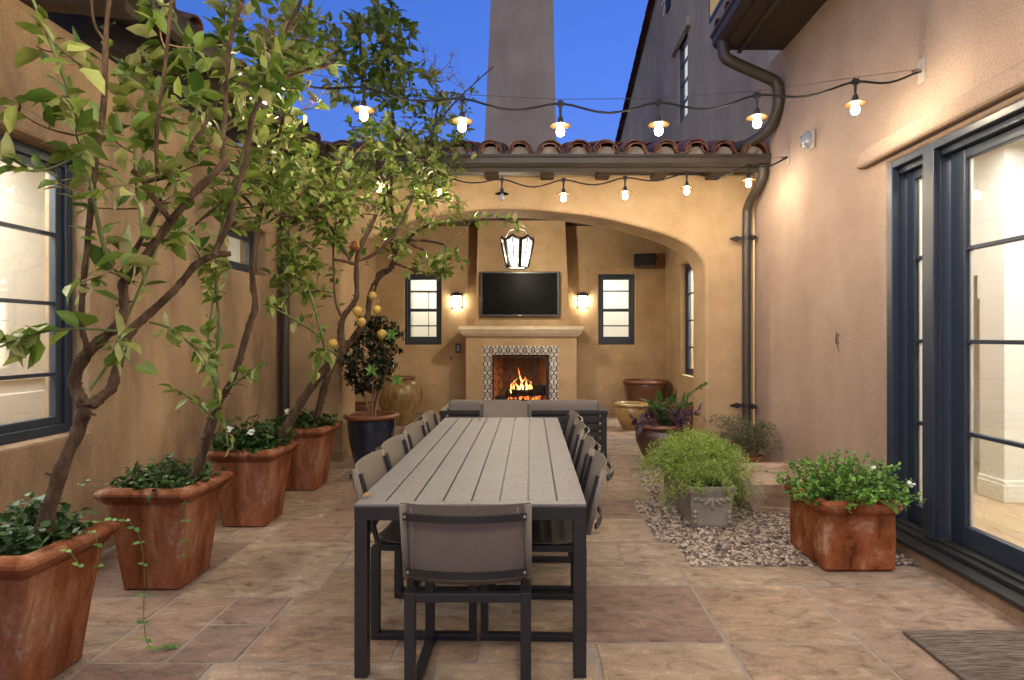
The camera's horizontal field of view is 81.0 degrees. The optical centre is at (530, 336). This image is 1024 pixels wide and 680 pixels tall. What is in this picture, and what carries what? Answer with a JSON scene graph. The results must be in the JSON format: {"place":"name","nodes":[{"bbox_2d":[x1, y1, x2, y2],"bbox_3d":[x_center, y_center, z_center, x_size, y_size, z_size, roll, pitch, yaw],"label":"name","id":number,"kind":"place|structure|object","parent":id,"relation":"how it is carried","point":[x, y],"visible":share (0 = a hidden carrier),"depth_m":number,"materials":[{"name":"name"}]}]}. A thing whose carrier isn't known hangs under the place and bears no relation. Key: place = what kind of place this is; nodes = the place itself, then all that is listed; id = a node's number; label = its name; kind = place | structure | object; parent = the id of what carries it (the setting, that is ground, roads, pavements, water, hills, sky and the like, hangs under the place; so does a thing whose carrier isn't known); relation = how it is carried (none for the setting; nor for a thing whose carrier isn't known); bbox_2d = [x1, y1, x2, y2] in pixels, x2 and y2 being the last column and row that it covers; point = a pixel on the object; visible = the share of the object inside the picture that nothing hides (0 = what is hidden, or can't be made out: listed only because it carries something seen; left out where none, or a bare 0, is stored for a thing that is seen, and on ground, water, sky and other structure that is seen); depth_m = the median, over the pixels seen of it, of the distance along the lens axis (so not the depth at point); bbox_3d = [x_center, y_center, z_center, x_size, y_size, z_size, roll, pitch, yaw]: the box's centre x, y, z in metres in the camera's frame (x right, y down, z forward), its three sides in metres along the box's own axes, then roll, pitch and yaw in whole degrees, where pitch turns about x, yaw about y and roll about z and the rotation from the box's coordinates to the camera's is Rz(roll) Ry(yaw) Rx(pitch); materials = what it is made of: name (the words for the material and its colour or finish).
{"place":"outdoors","nodes":[
{"label":"outdoors","id":0,"kind":"place"},
{"bbox_2d":[175,0,647,162],"label":"sky","id":1,"kind":"structure","parent":0,"point":[596,41],"materials":[{"name":"blue"}]},
{"bbox_2d":[50,413,1023,679],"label":"paving","id":2,"kind":"structure","parent":0,"point":[302,555],"depth_m":3.12,"materials":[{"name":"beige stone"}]},
{"bbox_2d":[0,521,119,679],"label":"terracotta pot","id":3,"kind":"object","parent":2,"relation":"on","point":[46,592],"visible":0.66,"depth_m":2.45,"materials":[{"name":"ceramic"}]},
{"bbox_2d":[0,492,177,649],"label":"ground vine","id":4,"kind":"object","parent":3,"relation":"in","point":[24,538],"visible":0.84,"depth_m":2.56,"materials":[{"name":"green plant"}]},
{"bbox_2d":[0,0,349,536],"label":"lemon tree","id":5,"kind":"object","parent":3,"relation":"in","point":[90,125],"visible":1,"depth_m":2.62,"materials":[{"name":"green plant"}]},
{"bbox_2d":[93,471,233,588],"bbox_3d":[-2.165,1.150,3.580,0.536,0.600,0.536,0,0,0],"label":"terracotta pot","id":6,"kind":"object","parent":2,"relation":"on","point":[159,516],"visible":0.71,"depth_m":3.40,"materials":[{"name":"ceramic"}]},
{"bbox_2d":[77,452,225,555],"bbox_3d":[-2.197,0.958,3.585,0.669,0.543,0.620,0,0,0],"label":"ground vine","id":7,"kind":"object","parent":6,"relation":"in","point":[172,476],"visible":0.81,"depth_m":3.49,"materials":[{"name":"green plant"}]},
{"bbox_2d":[159,0,336,478],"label":"lemon tree","id":8,"kind":"object","parent":6,"relation":"in","point":[263,126],"visible":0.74,"depth_m":3.56,"materials":[{"name":"green plant"}]},
{"bbox_2d":[206,440,299,526],"bbox_3d":[-2.180,1.150,4.710,0.536,0.600,0.536,0,0,0],"label":"terracotta pot","id":9,"kind":"object","parent":2,"relation":"on","point":[253,491],"visible":0.77,"depth_m":4.53,"materials":[{"name":"ceramic"}]},
{"bbox_2d":[209,414,299,453],"bbox_3d":[-2.155,0.789,4.698,0.689,0.345,0.671,0,0,0],"label":"ground vine","id":10,"kind":"object","parent":9,"relation":"in","point":[255,440],"visible":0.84,"depth_m":4.59,"materials":[{"name":"green plant"}]},
{"bbox_2d":[255,109,414,445],"bbox_3d":[-1.553,-0.503,4.804,1.265,2.826,0.968,0,0,-33],"label":"lemon tree","id":11,"kind":"object","parent":9,"relation":"in","point":[342,200],"visible":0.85,"depth_m":4.72,"materials":[{"name":"green plant"}]},
{"bbox_2d":[276,421,340,489],"bbox_3d":[-2.180,1.150,5.790,0.536,0.600,0.536,0,0,0],"label":"terracotta pot","id":12,"kind":"object","parent":2,"relation":"on","point":[309,462],"visible":0.56,"depth_m":5.61,"materials":[{"name":"ceramic"}]},
{"bbox_2d":[269,408,338,434],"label":"ground vine","id":13,"kind":"object","parent":12,"relation":"in","point":[305,420],"visible":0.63,"depth_m":5.71,"materials":[{"name":"green plant"}]},
{"bbox_2d":[308,0,524,423],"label":"lemon tree","id":14,"kind":"object","parent":12,"relation":"in","point":[380,20],"visible":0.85,"depth_m":5.77,"materials":[{"name":"green plant"}]},
{"bbox_2d":[355,402,377,411],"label":"square pot","id":15,"kind":"object","parent":2,"relation":"on","point":[360,406],"visible":0.12,"depth_m":7.79,"materials":[{"name":"brown ceramic"}]},
{"bbox_2d":[343,410,399,463],"bbox_3d":[-1.790,1.157,6.750,0.616,0.585,0.616,0,0,0],"label":"glazed pot","id":16,"kind":"object","parent":2,"relation":"on","point":[367,434],"visible":0.73,"depth_m":6.53,"materials":[{"name":"blue ceramic"}]},
{"bbox_2d":[334,315,406,415],"bbox_3d":[-1.790,0.343,6.746,0.833,1.177,0.711,0,0,0],"label":"camellia shrub","id":17,"kind":"object","parent":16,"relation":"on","point":[373,342],"visible":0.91,"depth_m":6.65,"materials":[{"name":"green plant"}]},
{"bbox_2d":[378,375,422,425],"bbox_3d":[-2.160,1.054,9.900,0.740,0.792,0.740,0,0,0],"label":"glazed urn","id":18,"kind":"object","parent":2,"relation":"on","point":[404,399],"visible":0.75,"depth_m":9.64,"materials":[{"name":"ceramic"}]},
{"bbox_2d":[400,420,426,451],"bbox_3d":[-0.583,1.039,4.247,0.655,0.820,0.502,0,0,2],"label":"dining chair","id":19,"kind":"object","parent":2,"relation":"on","point":[414,434],"visible":0.12,"depth_m":4.32,"materials":[{"name":"grey fabric"}]},
{"bbox_2d":[348,449,480,640],"bbox_3d":[-0.583,1.039,3.106,0.655,0.820,0.502,0,0,1],"label":"dining chair","id":20,"kind":"object","parent":2,"relation":"on","point":[368,472],"visible":0.48,"depth_m":2.87,"materials":[{"name":"grey fabric"}]},
{"bbox_2d":[376,434,478,590],"bbox_3d":[-0.583,1.039,3.616,0.655,0.820,0.502,0,0,0],"label":"dining chair","id":21,"kind":"object","parent":2,"relation":"on","point":[395,449],"visible":0.15,"depth_m":3.66,"materials":[{"name":"grey fabric"}]},
{"bbox_2d":[418,410,437,434],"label":"dining chair","id":22,"kind":"object","parent":2,"relation":"on","point":[429,420],"visible":0.2,"depth_m":4.99,"materials":[{"name":"grey fabric"}]},
{"bbox_2d":[399,502,531,679],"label":"dining chair","id":23,"kind":"object","parent":2,"relation":"on","point":[467,544],"visible":1,"depth_m":2.30,"materials":[{"name":"grey fabric"}]},
{"bbox_2d":[354,418,586,677],"bbox_3d":[-0.256,1.080,3.898,0.986,0.740,2.716,0,0,0],"label":"dining table","id":24,"kind":"object","parent":2,"relation":"on","point":[470,461],"visible":0.99,"depth_m":2.88,"materials":[{"name":"grey wood"}]},
{"bbox_2d":[480,401,530,417],"bbox_3d":[-0.245,1.039,5.598,0.502,0.820,0.655,0,0,0],"label":"dining chair","id":25,"kind":"object","parent":2,"relation":"on","point":[505,409],"visible":0.32,"depth_m":5.85,"materials":[{"name":"grey fabric"}]},
{"bbox_2d":[458,0,583,399],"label":"fireplace","id":26,"kind":"object","parent":2,"relation":"on","point":[521,61],"visible":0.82,"depth_m":10.85,"materials":[{"name":"paint"}]},
{"bbox_2d":[480,272,558,316],"bbox_3d":[-0.195,-0.762,10.799,1.420,0.805,0.142,0,0,0],"label":"television","id":27,"kind":"object","parent":26,"relation":"attached to","point":[519,294],"visible":1,"depth_m":10.73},
{"bbox_2d":[492,356,548,400],"bbox_3d":[-0.178,1.068,10.717,1.007,1.425,0.025,0,0,0],"label":"fire screen","id":28,"kind":"object","parent":26,"relation":"in","point":[547,371],"visible":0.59,"depth_m":10.71,"materials":[{"name":"metal"}]},
{"bbox_2d":[507,396,542,400],"bbox_3d":[-0.120,1.245,11.010,0.680,0.390,0.278,0,0,0],"label":"fire grate","id":29,"kind":"object","parent":26,"relation":"in","point":[525,399],"visible":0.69,"depth_m":10.98,"materials":[{"name":"metal"}]},
{"bbox_2d":[495,395,514,399],"bbox_3d":[-0.463,1.137,11.008,0.414,0.144,0.124,0,0,-35],"label":"log","id":30,"kind":"object","parent":29,"relation":"on","point":[501,398],"visible":0.47,"depth_m":10.93,"materials":[{"name":"brown wood"}]},
{"bbox_2d":[505,389,543,397],"bbox_3d":[-0.103,1.046,11.075,0.736,0.165,0.149,0,0,-4],"label":"log","id":31,"kind":"object","parent":29,"relation":"on","point":[507,393],"visible":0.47,"depth_m":10.99,"materials":[{"name":"brown wood"}]},
{"bbox_2d":[511,389,545,395],"bbox_3d":[-0.035,1.023,10.970,0.644,0.133,0.135,0,0,-5],"label":"log","id":32,"kind":"object","parent":29,"relation":"on","point":[531,392],"visible":0.72,"depth_m":10.92,"materials":[{"name":"black wood"}]},
{"bbox_2d":[511,369,531,389],"bbox_3d":[-0.173,0.793,10.980,0.419,0.487,0.121,0,0,0],"label":"fire","id":33,"kind":"object","parent":32,"relation":"on","point":[527,386],"visible":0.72,"depth_m":10.96,"materials":[{"name":"yellow"}]},
{"bbox_2d":[519,384,545,390],"bbox_3d":[0.041,0.936,11.025,0.518,0.120,0.114,0,0,17],"label":"log","id":34,"kind":"object","parent":32,"relation":"on","point":[541,387],"visible":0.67,"depth_m":10.95,"materials":[{"name":"black wood"}]},
{"bbox_2d":[439,400,607,458],"bbox_3d":[-0.083,1.097,7.290,1.935,0.705,0.840,0,0,0],"label":"outdoor sofa","id":35,"kind":"object","parent":2,"relation":"on","point":[588,411],"visible":0.48,"depth_m":6.95,"materials":[{"name":"grey fabric"}]},
{"bbox_2d":[280,138,770,461],"bbox_3d":[-0.175,-0.709,10.049,6.150,4.378,7.303,0,0,0],"label":"loggia","id":36,"kind":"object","parent":2,"relation":"on","point":[680,317],"visible":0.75,"depth_m":6.96,"materials":[{"name":"paint"}]},
{"bbox_2d":[405,274,440,344],"bbox_3d":[-2.053,-0.517,11.495,0.702,1.347,0.090,0,0,0],"label":"window","id":37,"kind":"structure","parent":36,"relation":"in","point":[410,340],"depth_m":11.47,"materials":[{"name":"paint"}]},
{"bbox_2d":[451,292,462,307],"bbox_3d":[-1.396,-0.690,11.339,0.220,0.300,0.119,0,0,0],"label":"wall sconce","id":38,"kind":"object","parent":36,"relation":"attached to","point":[457,299],"depth_m":11.31,"materials":[{"name":"glass"}]},
{"bbox_2d":[455,343,460,352],"bbox_3d":[-1.375,0.223,11.384,0.110,0.185,0.029,0,0,0],"label":"wall control","id":39,"kind":"object","parent":36,"relation":"attached to","point":[457,347],"depth_m":11.38,"materials":[{"name":"grey metal"}]},
{"bbox_2d":[500,218,534,269],"bbox_3d":[-0.200,-1.567,9.000,0.520,1.087,0.528,0,0,0],"label":"lantern","id":40,"kind":"object","parent":36,"relation":"hanging from","point":[506,252],"visible":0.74,"depth_m":8.92,"materials":[{"name":"glass"}]},
{"bbox_2d":[577,292,588,307],"bbox_3d":[0.983,-0.690,11.339,0.220,0.300,0.119,0,0,0],"label":"wall sconce","id":41,"kind":"object","parent":36,"relation":"attached to","point":[582,299],"depth_m":11.31,"materials":[{"name":"glass"}]},
{"bbox_2d":[598,274,633,344],"bbox_3d":[1.636,-0.517,11.495,0.694,1.347,0.090,0,0,0],"label":"window","id":42,"kind":"structure","parent":36,"relation":"in","point":[629,340],"depth_m":11.47,"materials":[{"name":"paint"}]},
{"bbox_2d":[634,253,657,267],"bbox_3d":[2.161,-1.410,11.245,0.424,0.258,0.417,0,0,14],"label":"loudspeaker","id":43,"kind":"object","parent":36,"relation":"attached to","point":[645,260],"visible":1,"depth_m":11.06,"materials":[{"name":"black plastic"}]},
{"bbox_2d":[685,264,692,375],"bbox_3d":[2.675,-0.285,9.600,0.090,1.850,1.200,0,0,0],"label":"window","id":44,"kind":"structure","parent":36,"relation":"in","point":[688,370],"depth_m":10.09,"materials":[{"name":"paint"}]},
{"bbox_2d":[489,434,600,591],"bbox_3d":[0.096,1.039,3.628,0.655,0.820,0.502,0,0,1],"label":"dining chair","id":45,"kind":"object","parent":2,"relation":"on","point":[587,444],"visible":0.28,"depth_m":3.67,"materials":[{"name":"grey metal"}]},
{"bbox_2d":[481,450,613,641],"bbox_3d":[0.096,1.039,3.093,0.655,0.820,0.502,0,0,2],"label":"dining chair","id":46,"kind":"object","parent":2,"relation":"on","point":[552,535],"visible":0.58,"depth_m":2.88,"materials":[{"name":"grey fabric"}]},
{"bbox_2d":[563,410,582,444],"bbox_3d":[0.096,1.039,4.862,0.655,0.820,0.502,0,0,-1],"label":"dining chair","id":47,"kind":"object","parent":2,"relation":"on","point":[572,417],"visible":0.2,"depth_m":5.04,"materials":[{"name":"grey fabric"}]},
{"bbox_2d":[567,420,589,464],"bbox_3d":[0.096,1.039,4.290,0.655,0.820,0.502,0,0,0],"label":"dining chair","id":48,"kind":"object","parent":2,"relation":"on","point":[577,432],"visible":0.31,"depth_m":4.40,"materials":[{"name":"grey fabric"}]},
{"bbox_2d":[614,401,648,429],"bbox_3d":[1.580,1.245,9.420,0.538,0.410,0.535,0,0,0],"label":"glazed pot","id":49,"kind":"object","parent":2,"relation":"on","point":[623,410],"visible":0.91,"depth_m":9.24,"materials":[{"name":"ceramic"}]},
{"bbox_2d":[623,378,668,417],"bbox_3d":[2.080,1.117,10.850,0.830,0.665,0.830,0,0,0],"label":"glazed pot","id":50,"kind":"object","parent":2,"relation":"on","point":[643,388],"visible":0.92,"depth_m":10.54,"materials":[{"name":"brown ceramic"}]},
{"bbox_2d":[635,419,691,466],"bbox_3d":[1.500,1.211,6.780,0.636,0.478,0.636,0,0,0],"label":"glazed pot","id":51,"kind":"object","parent":2,"relation":"on","point":[647,435],"visible":0.4,"depth_m":6.55,"materials":[{"name":"red ceramic"}]},
{"bbox_2d":[629,402,704,434],"bbox_3d":[1.513,0.902,6.674,0.893,0.378,0.640,0,0,0],"label":"purple plant","id":52,"kind":"object","parent":51,"relation":"in","point":[681,421],"visible":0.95,"depth_m":6.58,"materials":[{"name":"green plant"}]},
{"bbox_2d":[647,381,707,425],"bbox_3d":[1.602,0.782,6.743,0.722,0.576,0.372,0,0,-21],"label":"foxtail fern","id":53,"kind":"object","parent":51,"relation":"on","point":[664,422],"visible":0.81,"depth_m":6.72,"materials":[{"name":"green plant"}]},
{"bbox_2d":[657,402,692,433],"bbox_3d":[2.060,1.200,8.500,0.520,0.500,0.520,0,0,0],"label":"terracotta pot","id":54,"kind":"object","parent":2,"relation":"on","point":[690,407],"visible":0.12,"depth_m":8.29,"materials":[{"name":"ceramic"}]},
{"bbox_2d":[637,388,688,407],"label":"snake plant","id":55,"kind":"object","parent":54,"relation":"on","point":[674,402],"visible":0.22,"depth_m":8.45,"materials":[{"name":"green plant"}]},
{"bbox_2d":[710,0,1023,624],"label":"house wing","id":56,"kind":"structure","parent":2,"relation":"on","point":[889,234],"depth_m":4.59,"materials":[{"name":"beige paint"}]},
{"bbox_2d":[307,148,789,201],"bbox_3d":[0.149,-1.632,6.000,4.865,0.561,0.140,0,0,0],"label":"string light","id":57,"kind":"object","parent":56,"relation":"hanging from","point":[748,179],"visible":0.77,"depth_m":5.99,"materials":[{"name":"white glass"}]},
{"bbox_2d":[192,46,924,136],"bbox_3d":[0.149,-1.625,3.950,4.864,0.615,0.140,0,0,0],"label":"string light","id":58,"kind":"object","parent":56,"relation":"hanging from","point":[364,110],"visible":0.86,"depth_m":3.94,"materials":[{"name":"white glass"}]},
{"bbox_2d":[800,129,814,150],"bbox_3d":[2.541,-1.795,5.485,0.152,0.170,0.136,0,0,0],"label":"bulkhead light","id":59,"kind":"object","parent":56,"relation":"attached to","point":[807,140],"visible":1,"depth_m":5.44,"materials":[{"name":"white glass"}]},
{"bbox_2d":[907,168,922,524],"bbox_3d":[2.705,0.068,4.117,0.050,2.453,0.305,0,0,0],"label":"glass door","id":60,"kind":"structure","parent":56,"relation":"in","point":[914,179],"depth_m":4.19,"materials":[{"name":"paint"}]},
{"bbox_2d":[951,124,1023,573],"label":"glass door","id":61,"kind":"structure","parent":56,"relation":"in","point":[963,532],"depth_m":3.70,"materials":[{"name":"paint"}]},
{"bbox_2d":[903,630,1023,679],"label":"doormat","id":62,"kind":"object","parent":2,"relation":"on","point":[980,654],"visible":1,"depth_m":2.73,"materials":[{"name":"grey fabric"}]},
{"bbox_2d":[615,0,780,177],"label":"gable house","id":63,"kind":"structure","parent":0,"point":[676,55],"depth_m":10.64,"materials":[{"name":"paint"}]},
{"bbox_2d":[660,0,670,16],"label":"wall bracket","id":64,"kind":"object","parent":63,"relation":"attached to","point":[667,3],"depth_m":11.90,"materials":[{"name":"metal"}]},
{"bbox_2d":[680,35,687,122],"bbox_3d":[2.830,-4.630,10.825,0.100,1.440,0.650,0,0,0],"label":"window","id":65,"kind":"structure","parent":63,"relation":"in","point":[683,63],"depth_m":11.10,"materials":[{"name":"glass"}]},
{"bbox_2d":[709,0,722,23],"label":"window","id":66,"kind":"structure","parent":63,"relation":"in","point":[714,5],"depth_m":8.98,"materials":[{"name":"paint"}]},
{"bbox_2d":[632,465,918,566],"bbox_3d":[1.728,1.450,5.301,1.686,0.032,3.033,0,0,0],"label":"gravel","id":67,"kind":"structure","parent":0,"point":[762,539],"depth_m":4.33,"materials":[{"name":"grey gravel"}]},
{"bbox_2d":[0,0,330,550],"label":"house wing","id":68,"kind":"structure","parent":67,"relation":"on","point":[139,418],"depth_m":4.43,"materials":[{"name":"beige paint"}]},
{"bbox_2d":[0,134,72,445],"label":"window","id":69,"kind":"structure","parent":68,"relation":"in","point":[60,418],"depth_m":3.83,"materials":[{"name":"paint"}]},
{"bbox_2d":[228,225,255,273],"bbox_3d":[-3.055,-0.895,6.165,0.090,0.470,0.830,0,0,0],"label":"window","id":70,"kind":"structure","parent":68,"relation":"in","point":[249,239],"depth_m":6.37,"materials":[{"name":"paint"}]},
{"bbox_2d":[662,463,735,527],"bbox_3d":[1.375,1.298,5.019,0.360,0.325,1.006,0,0,0],"label":"stone planter","id":71,"kind":"object","parent":67,"relation":"on","point":[712,508],"visible":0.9,"depth_m":4.54,"materials":[{"name":"stone"}]},
{"bbox_2d":[624,425,768,524],"bbox_3d":[1.365,1.060,5.032,1.120,0.641,1.419,0,0,0],"label":"asparagus fern","id":72,"kind":"object","parent":71,"relation":"in","point":[697,458],"visible":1,"depth_m":4.73,"materials":[{"name":"green plant"}]},
{"bbox_2d":[742,454,763,462],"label":"terracotta pot","id":73,"kind":"object","parent":67,"relation":"on","point":[760,458],"visible":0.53,"depth_m":6.21,"materials":[{"name":"ceramic"}]},
{"bbox_2d":[705,411,781,455],"bbox_3d":[2.205,1.031,6.269,0.719,0.443,0.505,0,0,0],"label":"lacy shrub","id":74,"kind":"object","parent":73,"relation":"in","point":[750,444],"visible":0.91,"depth_m":6.24,"materials":[{"name":"green plant"}]},
{"bbox_2d":[726,462,822,512],"bbox_3d":[2.130,1.321,5.264,0.764,0.288,0.743,0,0,0],"label":"stone trough","id":75,"kind":"object","parent":67,"relation":"on","point":[778,499],"visible":0.38,"depth_m":4.96,"materials":[{"name":"beige stone"}]},
{"bbox_2d":[784,482,902,570],"bbox_3d":[2.026,1.232,3.930,0.514,0.435,0.570,0,0,0],"label":"terracotta planter","id":76,"kind":"object","parent":67,"relation":"on","point":[827,535],"visible":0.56,"depth_m":3.68,"materials":[{"name":"ceramic"}]},
{"bbox_2d":[764,447,925,513],"bbox_3d":[2.064,0.908,3.928,0.896,0.379,0.914,0,0,0],"label":"lantana","id":77,"kind":"object","parent":76,"relation":"on","point":[835,487],"visible":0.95,"depth_m":3.81,"materials":[{"name":"green plant"}]}
]}

